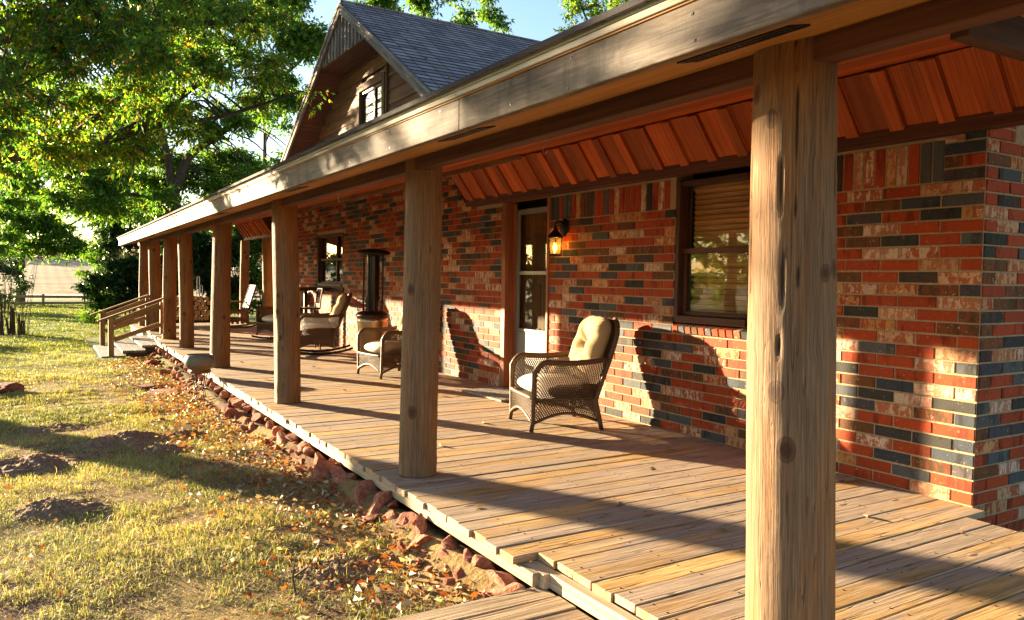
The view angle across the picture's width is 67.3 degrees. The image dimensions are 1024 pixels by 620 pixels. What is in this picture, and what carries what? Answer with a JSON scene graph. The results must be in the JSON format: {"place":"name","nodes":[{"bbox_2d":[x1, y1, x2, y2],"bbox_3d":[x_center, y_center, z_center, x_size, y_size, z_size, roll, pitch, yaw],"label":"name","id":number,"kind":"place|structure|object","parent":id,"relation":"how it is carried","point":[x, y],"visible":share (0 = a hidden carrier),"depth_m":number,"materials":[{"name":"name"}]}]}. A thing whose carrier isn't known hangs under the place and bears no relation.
{"place":"outdoors","nodes":[
{"label":"outdoors","id":0,"kind":"place"},
{"bbox_2d":[0,304,146,353],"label":"grass","id":1,"kind":"structure","parent":0,"point":[43,321],"depth_m":22.70,"materials":[{"name":"plant"}]},
{"bbox_2d":[13,294,260,295],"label":"road","id":2,"kind":"structure","parent":0,"point":[79,294],"depth_m":55.62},
{"bbox_2d":[0,0,622,258],"label":"sky","id":3,"kind":"structure","parent":0,"point":[534,19],"materials":[{"name":"white"}]},
{"bbox_2d":[0,257,1023,619],"bbox_3d":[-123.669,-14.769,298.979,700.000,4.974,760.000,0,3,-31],"label":"ground","id":4,"kind":"structure","parent":0,"point":[56,277],"depth_m":4.75,"materials":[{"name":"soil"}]},
{"bbox_2d":[0,386,12,393],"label":"sandstone rock","id":5,"kind":"object","parent":4,"relation":"on","point":[4,390],"visible":0.84,"depth_m":9.94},
{"bbox_2d":[0,382,24,393],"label":"sandstone rock","id":6,"kind":"object","parent":4,"relation":"on","point":[15,386],"visible":0.62,"depth_m":10.12,"materials":[{"name":"stone"}]},
{"bbox_2d":[0,251,34,311],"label":"dark shrub","id":7,"kind":"object","parent":4,"relation":"on","point":[8,270],"visible":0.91,"depth_m":31.81,"materials":[{"name":"green plant"}]},
{"bbox_2d":[0,254,38,334],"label":"cut shrub","id":8,"kind":"object","parent":4,"relation":"on","point":[11,329],"visible":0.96,"depth_m":19.71,"materials":[{"name":"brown plant"}]},
{"bbox_2d":[0,452,85,479],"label":"soil mound","id":9,"kind":"object","parent":4,"relation":"on","point":[13,466],"visible":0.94,"depth_m":6.11,"materials":[{"name":"soil"}]},
{"bbox_2d":[2,497,111,522],"bbox_3d":[-2.945,1.270,4.979,0.524,0.108,0.634,3,3,35],"label":"soil mound","id":10,"kind":"object","parent":4,"relation":"on","point":[54,505],"visible":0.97,"depth_m":4.90,"materials":[{"name":"soil"}]},
{"bbox_2d":[15,421,99,434],"bbox_3d":[-4.713,1.204,7.970,0.918,0.070,0.686,0,3,-31],"label":"soil mound","id":11,"kind":"object","parent":4,"relation":"on","point":[50,427],"visible":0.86,"depth_m":7.86,"materials":[{"name":"soil"}]},
{"bbox_2d":[0,96,182,301],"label":"yard tree","id":12,"kind":"object","parent":4,"relation":"on","point":[57,236],"visible":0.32,"depth_m":36.92,"materials":[{"name":"green plant"}]},
{"bbox_2d":[72,234,118,323],"bbox_3d":[-13.617,-0.856,25.239,1.410,3.384,2.315,0,3,-31],"label":"bright shrub","id":13,"kind":"object","parent":4,"relation":"on","point":[86,315],"visible":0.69,"depth_m":25.36,"materials":[{"name":"green plant"}]},
{"bbox_2d":[71,450,125,460],"bbox_3d":[-3.575,1.237,6.620,0.584,0.083,0.407,0,3,-31],"label":"soil mound","id":14,"kind":"object","parent":4,"relation":"on","point":[89,454],"visible":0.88,"depth_m":6.54,"materials":[{"name":"soil"}]},
{"bbox_2d":[0,173,212,259],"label":"grove tree","id":15,"kind":"object","parent":4,"relation":"on","point":[137,220],"visible":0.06,"depth_m":53.38,"materials":[{"name":"green plant"}]},
{"bbox_2d":[70,216,162,314],"bbox_3d":[-12.944,-1.427,26.229,2.827,4.279,3.616,2,3,28],"label":"dark shrub","id":16,"kind":"object","parent":4,"relation":"on","point":[120,276],"visible":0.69,"depth_m":25.32,"materials":[{"name":"green plant"}]},
{"bbox_2d":[69,430,166,450],"bbox_3d":[-3.648,1.191,7.168,0.873,0.129,0.658,0,2,-14],"label":"soil mound","id":17,"kind":"object","parent":4,"relation":"on","point":[136,438],"visible":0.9,"depth_m":7.04,"materials":[{"name":"soil"}]},
{"bbox_2d":[90,294,162,357],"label":"porch steps","id":18,"kind":"structure","parent":4,"relation":"on","point":[138,345],"depth_m":14.89,"materials":[{"name":"brown wood"}]},
{"bbox_2d":[3,294,259,305],"bbox_3d":[-21.896,-0.475,38.829,27.120,0.660,0.157,0,3,-31],"label":"rail fence","id":19,"kind":"object","parent":4,"relation":"on","point":[43,297],"visible":0.12,"depth_m":38.06,"materials":[{"name":"brown wood"}]},
{"bbox_2d":[1,242,261,262],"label":"brush","id":20,"kind":"object","parent":4,"relation":"on","point":[123,252],"depth_m":107.34,"materials":[{"name":"plant"}]},
{"bbox_2d":[134,384,162,388],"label":"sandstone rock","id":21,"kind":"object","parent":4,"relation":"on","point":[146,386],"visible":0.99,"depth_m":10.79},
{"bbox_2d":[145,360,157,365],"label":"sandstone rubble","id":22,"kind":"object","parent":4,"relation":"on","point":[152,362],"visible":0.69,"depth_m":13.14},
{"bbox_2d":[140,417,171,424],"bbox_3d":[-3.760,1.188,8.197,0.454,0.087,0.404,0,3,-31],"label":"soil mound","id":23,"kind":"object","parent":4,"relation":"on","point":[161,418],"visible":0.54,"depth_m":8.15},
{"bbox_2d":[133,443,193,457],"bbox_3d":[-3.070,1.226,6.804,0.605,0.104,0.478,0,3,-31],"label":"soil mound","id":24,"kind":"object","parent":4,"relation":"on","point":[157,447],"visible":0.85,"depth_m":6.74,"materials":[{"name":"soil"}]},
{"bbox_2d":[146,388,180,394],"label":"sandstone rock","id":25,"kind":"object","parent":4,"relation":"on","point":[159,391],"visible":0.75,"depth_m":10.39,"materials":[{"name":"stone"}]},
{"bbox_2d":[0,0,330,293],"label":"tall tree","id":26,"kind":"object","parent":4,"relation":"on","point":[103,198],"visible":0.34,"depth_m":23.80,"materials":[{"name":"green plant"}]},
{"bbox_2d":[160,369,172,375],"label":"sandstone rubble","id":27,"kind":"object","parent":4,"relation":"on","point":[163,371],"visible":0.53,"depth_m":12.12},
{"bbox_2d":[0,0,335,196],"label":"pecan tree","id":28,"kind":"object","parent":4,"relation":"on","point":[43,40],"visible":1,"depth_m":9.34,"materials":[{"name":"green plant"}]},
{"bbox_2d":[164,429,204,438],"bbox_3d":[-3.202,1.203,7.551,0.349,0.080,0.455,3,3,44],"label":"soil mound","id":29,"kind":"object","parent":4,"relation":"on","point":[182,431],"visible":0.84,"depth_m":7.50,"materials":[{"name":"soil"}]},
{"bbox_2d":[136,224,261,322],"bbox_3d":[-9.492,-1.364,23.880,3.928,4.330,2.693,0,3,-31],"label":"dark shrub","id":30,"kind":"object","parent":4,"relation":"on","point":[202,253],"visible":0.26,"depth_m":23.58,"materials":[{"name":"green plant"}]},
{"bbox_2d":[190,373,207,403],"bbox_3d":[-3.904,0.978,9.625,0.240,0.404,0.240,1,2,-9],"label":"planter stand","id":31,"kind":"object","parent":4,"relation":"on","point":[196,388],"visible":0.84,"depth_m":9.58,"materials":[{"name":"brown metal"}]},
{"bbox_2d":[184,353,215,373],"bbox_3d":[-3.899,0.666,9.613,0.370,0.225,0.370,0,3,-31],"label":"clay bowl","id":32,"kind":"object","parent":31,"relation":"on","point":[197,363],"visible":1,"depth_m":9.48,"materials":[{"name":"ceramic"}]},
{"bbox_2d":[204,377,213,384],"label":"sandstone rubble","id":33,"kind":"object","parent":4,"relation":"on","point":[208,381],"visible":0.69,"depth_m":10.00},
{"bbox_2d":[214,386,222,391],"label":"sandstone rubble","id":34,"kind":"object","parent":4,"relation":"on","point":[218,388],"visible":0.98,"depth_m":9.42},
{"bbox_2d":[139,80,300,302],"bbox_3d":[-13.363,-5.928,38.895,7.977,11.681,7.591,2,2,21],"label":"background tree","id":35,"kind":"object","parent":4,"relation":"on","point":[281,126],"visible":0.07,"depth_m":38.55,"materials":[{"name":"green plant"}]},
{"bbox_2d":[219,391,229,397],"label":"sandstone rubble","id":36,"kind":"object","parent":4,"relation":"on","point":[224,394],"visible":1,"depth_m":9.11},
{"bbox_2d":[1,417,450,600],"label":"soil crumbs","id":37,"kind":"object","parent":4,"relation":"on","point":[346,562],"visible":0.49,"depth_m":6.01,"materials":[{"name":"soil"}]},
{"bbox_2d":[222,402,237,411],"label":"sandstone rubble","id":38,"kind":"object","parent":4,"relation":"on","point":[225,406],"visible":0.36,"depth_m":8.76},
{"bbox_2d":[224,408,237,417],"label":"sandstone rubble","id":39,"kind":"object","parent":4,"relation":"on","point":[229,412],"visible":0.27,"depth_m":8.31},
{"bbox_2d":[231,398,245,408],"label":"sandstone rubble","id":40,"kind":"object","parent":4,"relation":"on","point":[238,403],"visible":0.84,"depth_m":8.41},
{"bbox_2d":[0,377,477,619],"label":"dry thatch","id":41,"kind":"object","parent":4,"relation":"on","point":[165,561],"visible":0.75,"depth_m":4.39,"materials":[{"name":"plant"}]},
{"bbox_2d":[235,411,249,419],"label":"sandstone rubble","id":42,"kind":"object","parent":4,"relation":"on","point":[238,414],"visible":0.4,"depth_m":8.20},
{"bbox_2d":[0,356,485,619],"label":"leaf litter","id":43,"kind":"object","parent":4,"relation":"on","point":[419,586],"visible":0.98,"depth_m":5.22,"materials":[{"name":"plant"}]},
{"bbox_2d":[239,425,247,430],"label":"sandstone rubble","id":44,"kind":"object","parent":4,"relation":"on","point":[242,427],"visible":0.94,"depth_m":7.59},
{"bbox_2d":[230,225,261,315],"bbox_3d":[-7.388,-1.730,24.453,3.703,5.254,3.314,0,3,-31],"label":"leafy shrub","id":45,"kind":"object","parent":4,"relation":"on","point":[255,248],"visible":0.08,"depth_m":23.55,"materials":[{"name":"green plant"}]},
{"bbox_2d":[242,417,251,425],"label":"sandstone rubble","id":46,"kind":"object","parent":4,"relation":"on","point":[246,420],"visible":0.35,"depth_m":7.83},
{"bbox_2d":[243,405,251,411],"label":"sandstone rubble","id":47,"kind":"object","parent":4,"relation":"on","point":[247,408],"visible":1,"depth_m":8.09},
{"bbox_2d":[248,422,255,430],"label":"sandstone rubble","id":48,"kind":"object","parent":4,"relation":"on","point":[252,426],"visible":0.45,"depth_m":7.55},
{"bbox_2d":[251,413,267,423],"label":"sandstone rubble","id":49,"kind":"object","parent":4,"relation":"on","point":[258,417],"visible":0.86,"depth_m":7.63,"materials":[{"name":"stone"}]},
{"bbox_2d":[266,420,275,429],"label":"sandstone rubble","id":50,"kind":"object","parent":4,"relation":"on","point":[270,424],"visible":0.72,"depth_m":7.20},
{"bbox_2d":[267,436,276,442],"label":"sandstone rubble","id":51,"kind":"object","parent":4,"relation":"on","point":[273,439],"visible":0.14,"depth_m":6.86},
{"bbox_2d":[274,444,280,449],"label":"sandstone rubble","id":52,"kind":"object","parent":4,"relation":"on","point":[277,447],"visible":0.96,"depth_m":6.53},
{"bbox_2d":[272,426,284,435],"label":"sandstone rubble","id":53,"kind":"object","parent":4,"relation":"on","point":[275,429],"visible":0.69,"depth_m":6.96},
{"bbox_2d":[276,430,288,444],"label":"sandstone rubble","id":54,"kind":"object","parent":4,"relation":"on","point":[281,438],"visible":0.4,"depth_m":6.71,"materials":[{"name":"stone"}]},
{"bbox_2d":[285,433,299,441],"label":"sandstone rubble","id":55,"kind":"object","parent":4,"relation":"on","point":[293,437],"visible":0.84,"depth_m":6.66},
{"bbox_2d":[296,468,304,472],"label":"sandstone rubble","id":56,"kind":"object","parent":4,"relation":"on","point":[300,470],"visible":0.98,"depth_m":5.88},
{"bbox_2d":[292,553,316,594],"bbox_3d":[-0.987,1.258,3.649,0.113,0.212,0.043,1,2,12],"label":"bare twig","id":57,"kind":"object","parent":4,"relation":"on","point":[293,582],"visible":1,"depth_m":3.65,"materials":[{"name":"wood"}]},
{"bbox_2d":[298,442,316,452],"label":"sandstone rubble","id":58,"kind":"object","parent":4,"relation":"on","point":[301,447],"visible":0.58,"depth_m":6.30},
{"bbox_2d":[303,447,315,456],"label":"sandstone rubble","id":59,"kind":"object","parent":4,"relation":"on","point":[308,451],"visible":0.81,"depth_m":6.12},
{"bbox_2d":[313,451,326,463],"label":"sandstone rubble","id":60,"kind":"object","parent":4,"relation":"on","point":[319,458],"visible":0.73,"depth_m":5.95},
{"bbox_2d":[311,461,342,482],"bbox_3d":[-1.335,1.205,5.619,0.213,0.134,0.230,26,13,36],"label":"sandstone rubble","id":61,"kind":"object","parent":4,"relation":"on","point":[323,468],"visible":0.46,"depth_m":5.56,"materials":[{"name":"stone"}]},
{"bbox_2d":[270,547,401,590],"bbox_3d":[-0.950,1.341,4.069,0.694,0.071,0.702,2,3,24],"label":"soil mound","id":62,"kind":"object","parent":4,"relation":"on","point":[338,565],"visible":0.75,"depth_m":3.98,"materials":[{"name":"soil"}]},
{"bbox_2d":[330,466,346,483],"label":"sandstone rubble","id":63,"kind":"object","parent":4,"relation":"on","point":[339,475],"visible":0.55,"depth_m":5.41,"materials":[{"name":"stone"}]},
{"bbox_2d":[335,462,346,468],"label":"sandstone rubble","id":64,"kind":"object","parent":4,"relation":"on","point":[340,465],"visible":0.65,"depth_m":5.67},
{"bbox_2d":[343,498,350,503],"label":"sandstone rubble","id":65,"kind":"object","parent":4,"relation":"on","point":[347,501],"visible":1,"depth_m":4.95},
{"bbox_2d":[347,473,357,479],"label":"sandstone rubble","id":66,"kind":"object","parent":4,"relation":"on","point":[352,476],"visible":0.65,"depth_m":5.34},
{"bbox_2d":[353,479,378,506],"bbox_3d":[-0.961,1.233,5.011,0.186,0.130,0.301,-8,23,-3],"label":"sandstone rubble","id":67,"kind":"object","parent":4,"relation":"on","point":[364,489],"visible":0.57,"depth_m":5.02,"materials":[{"name":"stone"}]},
{"bbox_2d":[363,514,378,522],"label":"sandstone rubble","id":68,"kind":"object","parent":4,"relation":"on","point":[369,518],"visible":0.91,"depth_m":4.65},
{"bbox_2d":[365,491,384,515],"bbox_3d":[-0.845,1.247,4.848,0.226,0.132,0.324,-16,10,-18],"label":"sandstone rubble","id":69,"kind":"object","parent":4,"relation":"on","point":[374,508],"visible":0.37,"depth_m":4.76,"materials":[{"name":"stone"}]},
{"bbox_2d":[348,0,404,11],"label":"background tree","id":70,"kind":"object","parent":4,"relation":"on","point":[389,4],"visible":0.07,"depth_m":27.13,"materials":[{"name":"green plant"}]},
{"bbox_2d":[375,490,392,505],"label":"sandstone rubble","id":71,"kind":"object","parent":4,"relation":"on","point":[386,497],"visible":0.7,"depth_m":4.81,"materials":[{"name":"stone"}]},
{"bbox_2d":[380,509,396,519],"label":"sandstone rubble","id":72,"kind":"object","parent":4,"relation":"on","point":[390,514],"visible":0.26,"depth_m":4.61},
{"bbox_2d":[386,499,398,508],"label":"sandstone rubble","id":73,"kind":"object","parent":4,"relation":"on","point":[393,504],"visible":0.94,"depth_m":4.74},
{"bbox_2d":[397,541,405,550],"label":"sandstone rubble","id":74,"kind":"object","parent":4,"relation":"on","point":[400,545],"visible":0.94,"depth_m":4.17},
{"bbox_2d":[396,511,416,527],"bbox_3d":[-0.604,1.268,4.520,0.183,0.142,0.258,24,-35,-26],"label":"sandstone rubble","id":75,"kind":"object","parent":4,"relation":"on","point":[410,516],"visible":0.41,"depth_m":4.49,"materials":[{"name":"stone"}]},
{"bbox_2d":[415,558,424,563],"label":"sandstone rubble","id":76,"kind":"object","parent":4,"relation":"on","point":[419,559],"visible":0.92,"depth_m":4.04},
{"bbox_2d":[407,534,432,551],"bbox_3d":[-0.511,1.316,4.287,0.142,0.137,0.258,8,-15,-6],"label":"sandstone rubble","id":77,"kind":"object","parent":4,"relation":"on","point":[419,539],"visible":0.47,"depth_m":4.20,"materials":[{"name":"stone"}]},
{"bbox_2d":[414,513,427,536],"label":"sandstone rubble","id":78,"kind":"object","parent":4,"relation":"on","point":[421,526],"visible":0.88,"depth_m":4.34,"materials":[{"name":"stone"}]},
{"bbox_2d":[401,0,442,19],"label":"background tree","id":79,"kind":"object","parent":4,"relation":"on","point":[423,8],"visible":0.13,"depth_m":28.47,"materials":[{"name":"green plant"}]},
{"bbox_2d":[422,549,427,557],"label":"sandstone rubble","id":80,"kind":"object","parent":4,"relation":"on","point":[424,552],"visible":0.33,"depth_m":4.11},
{"bbox_2d":[425,566,433,571],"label":"sandstone rubble","id":81,"kind":"object","parent":4,"relation":"on","point":[429,569],"visible":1,"depth_m":3.90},
{"bbox_2d":[436,549,447,556],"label":"sandstone rubble","id":82,"kind":"object","parent":4,"relation":"on","point":[442,552],"visible":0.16,"depth_m":4.02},
{"bbox_2d":[443,577,455,585],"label":"sandstone rubble","id":83,"kind":"object","parent":4,"relation":"on","point":[449,581],"visible":1,"depth_m":3.70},
{"bbox_2d":[441,535,459,549],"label":"sandstone rubble","id":84,"kind":"object","parent":4,"relation":"on","point":[450,542],"visible":0.91,"depth_m":4.09,"materials":[{"name":"stone"}]},
{"bbox_2d":[452,567,463,578],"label":"sandstone rubble","id":85,"kind":"object","parent":4,"relation":"on","point":[459,572],"visible":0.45,"depth_m":3.78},
{"bbox_2d":[440,0,478,27],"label":"background tree","id":86,"kind":"object","parent":4,"relation":"on","point":[462,14],"visible":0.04,"depth_m":28.62,"materials":[{"name":"green plant"}]},
{"bbox_2d":[463,548,475,562],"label":"sandstone rubble","id":87,"kind":"object","parent":4,"relation":"on","point":[468,554],"visible":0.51,"depth_m":3.91,"materials":[{"name":"stone"}]},
{"bbox_2d":[471,554,496,570],"bbox_3d":[-0.159,1.274,3.846,0.092,0.115,0.212,-1,3,-39],"label":"sandstone rubble","id":88,"kind":"object","parent":4,"relation":"on","point":[479,561],"visible":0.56,"depth_m":3.79,"materials":[{"name":"stone"}]},
{"bbox_2d":[389,586,593,619],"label":"plank walkway","id":89,"kind":"structure","parent":4,"relation":"on","point":[536,603],"depth_m":3.23,"materials":[{"name":"brown wood"}]},
{"bbox_2d":[475,0,514,34],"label":"background tree","id":90,"kind":"object","parent":4,"relation":"on","point":[495,20],"visible":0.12,"depth_m":29.53,"materials":[{"name":"green plant"}]},
{"bbox_2d":[478,582,525,596],"bbox_3d":[-0.049,1.321,3.551,0.328,0.111,0.120,-28,-8,42],"label":"sandstone rubble","id":91,"kind":"object","parent":4,"relation":"on","point":[508,588],"visible":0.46,"depth_m":3.50,"materials":[{"name":"stone"}]},
{"bbox_2d":[485,570,518,586],"bbox_3d":[-0.045,1.270,3.588,0.220,0.074,0.109,26,10,39],"label":"sandstone rubble","id":92,"kind":"object","parent":4,"relation":"on","point":[500,578],"visible":0.52,"depth_m":3.58,"materials":[{"name":"stone"}]},
{"bbox_2d":[117,0,1023,619],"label":"brick house","id":93,"kind":"structure","parent":4,"relation":"on","point":[791,252],"depth_m":4.88,"materials":[{"name":"red brick"}]},
{"bbox_2d":[317,233,343,286],"bbox_3d":[-3.393,-0.935,14.542,0.140,0.980,1.520,0,3,-31],"label":"window","id":94,"kind":"structure","parent":93,"relation":"in","point":[320,247],"depth_m":14.68,"materials":[{"name":"black wood"}]},
{"bbox_2d":[356,61,387,126],"bbox_3d":[-1.959,-2.736,10.849,0.084,2.000,1.138,0,3,-31],"label":"gable window","id":95,"kind":"structure","parent":93,"relation":"in","point":[372,95],"depth_m":10.86,"materials":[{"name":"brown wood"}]},
{"bbox_2d":[547,218,567,255],"bbox_3d":[0.457,-0.749,7.889,0.218,0.386,0.159,0,3,-31],"label":"wall lantern","id":96,"kind":"object","parent":93,"relation":"attached to","point":[555,233],"depth_m":7.87,"materials":[{"name":"black metal"}]},
{"bbox_2d":[674,172,750,326],"bbox_3d":[1.683,-0.479,6.263,0.190,1.195,0.847,0,3,-31],"label":"window","id":97,"kind":"structure","parent":93,"relation":"in","point":[722,202],"depth_m":6.36,"materials":[{"name":"brown wood"}]},
{"bbox_2d":[129,322,1023,619],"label":"wooden deck","id":98,"kind":"structure","parent":4,"relation":"on","point":[551,492],"depth_m":4.39,"materials":[{"name":"brown wood"}]},
{"bbox_2d":[176,276,209,321],"bbox_3d":[-8.280,-0.237,19.264,1.510,1.230,0.360,0,3,-31],"label":"firewood rack","id":99,"kind":"object","parent":98,"relation":"on","point":[202,320],"visible":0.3,"depth_m":19.31,"materials":[{"name":"black metal"}]},
{"bbox_2d":[230,285,256,327],"bbox_3d":[-6.642,-0.094,18.750,1.009,1.042,0.665,-1,3,-34],"label":"wooden rocker","id":100,"kind":"object","parent":98,"relation":"on","point":[248,299],"visible":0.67,"depth_m":18.62,"materials":[{"name":"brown wood"}]},
{"bbox_2d":[251,291,309,338],"bbox_3d":[-4.614,0.085,15.442,0.715,1.013,1.041,2,3,33],"label":"wicker rocker","id":101,"kind":"object","parent":98,"relation":"on","point":[265,322],"visible":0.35,"depth_m":15.31,"materials":[{"name":"brown wicker"}]},
{"bbox_2d":[300,288,323,349],"bbox_3d":[-3.587,0.150,13.467,0.486,1.075,0.467,0,3,-26],"label":"bar chair","id":102,"kind":"object","parent":98,"relation":"on","point":[319,294],"visible":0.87,"depth_m":13.43,"materials":[{"name":"brown wood"}]},
{"bbox_2d":[300,287,331,344],"bbox_3d":[-3.842,0.108,14.308,0.740,1.074,0.740,-1,3,-34],"label":"table","id":103,"kind":"object","parent":98,"relation":"on","point":[304,289],"visible":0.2,"depth_m":14.16,"materials":[{"name":"wood"}]},
{"bbox_2d":[300,293,352,354],"bbox_3d":[-3.171,0.217,12.716,1.041,1.013,0.715,0,2,-16],"label":"wicker rocker","id":104,"kind":"object","parent":98,"relation":"on","point":[319,328],"visible":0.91,"depth_m":12.44,"materials":[{"name":"brown wicker"}]},
{"bbox_2d":[356,248,389,363],"bbox_3d":[-2.052,-0.055,11.347,0.500,1.700,0.500,0,3,-31],"label":"patio heater","id":105,"kind":"object","parent":98,"relation":"on","point":[372,316],"visible":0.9,"depth_m":11.23,"materials":[{"name":"black metal"}]},
{"bbox_2d":[356,315,401,378],"bbox_3d":[-1.515,0.373,10.162,0.861,0.967,0.712,-1,3,-38],"label":"wicker armchair","id":106,"kind":"object","parent":98,"relation":"on","point":[383,350],"visible":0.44,"depth_m":9.85,"materials":[{"name":"brown wicker"}]},
{"bbox_2d":[462,387,508,401],"bbox_3d":[-0.133,0.928,8.498,0.500,0.023,0.860,-1,3,-32],"label":"door mat","id":107,"kind":"object","parent":98,"relation":"on","point":[499,394],"depth_m":8.51,"materials":[{"name":"fabric"}]},
{"bbox_2d":[508,316,619,432],"bbox_3d":[0.474,0.537,6.865,0.861,0.967,0.712,0,2,-17],"label":"wicker armchair","id":108,"kind":"object","parent":98,"relation":"on","point":[579,381],"visible":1,"depth_m":6.61,"materials":[{"name":"brown wicker"}]},
{"bbox_2d":[553,0,628,32],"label":"background tree","id":109,"kind":"object","parent":4,"relation":"on","point":[574,9],"visible":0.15,"depth_m":27.36,"materials":[{"name":"green plant"}]},
{"bbox_3d":[-7.861,0.064,19.506,0.136,0.131,0.423,33,-16,-28],"label":"firewood log","id":110,"kind":"object","parent":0,"visible":0},
{"bbox_2d":[197,305,203,310],"bbox_3d":[-7.920,-0.057,19.478,0.148,0.143,0.423,1,1,-33],"label":"firewood log","id":111,"kind":"object","parent":110,"relation":"on","point":[200,307],"visible":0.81,"depth_m":19.31,"materials":[{"name":"brown wood"}]}
]}

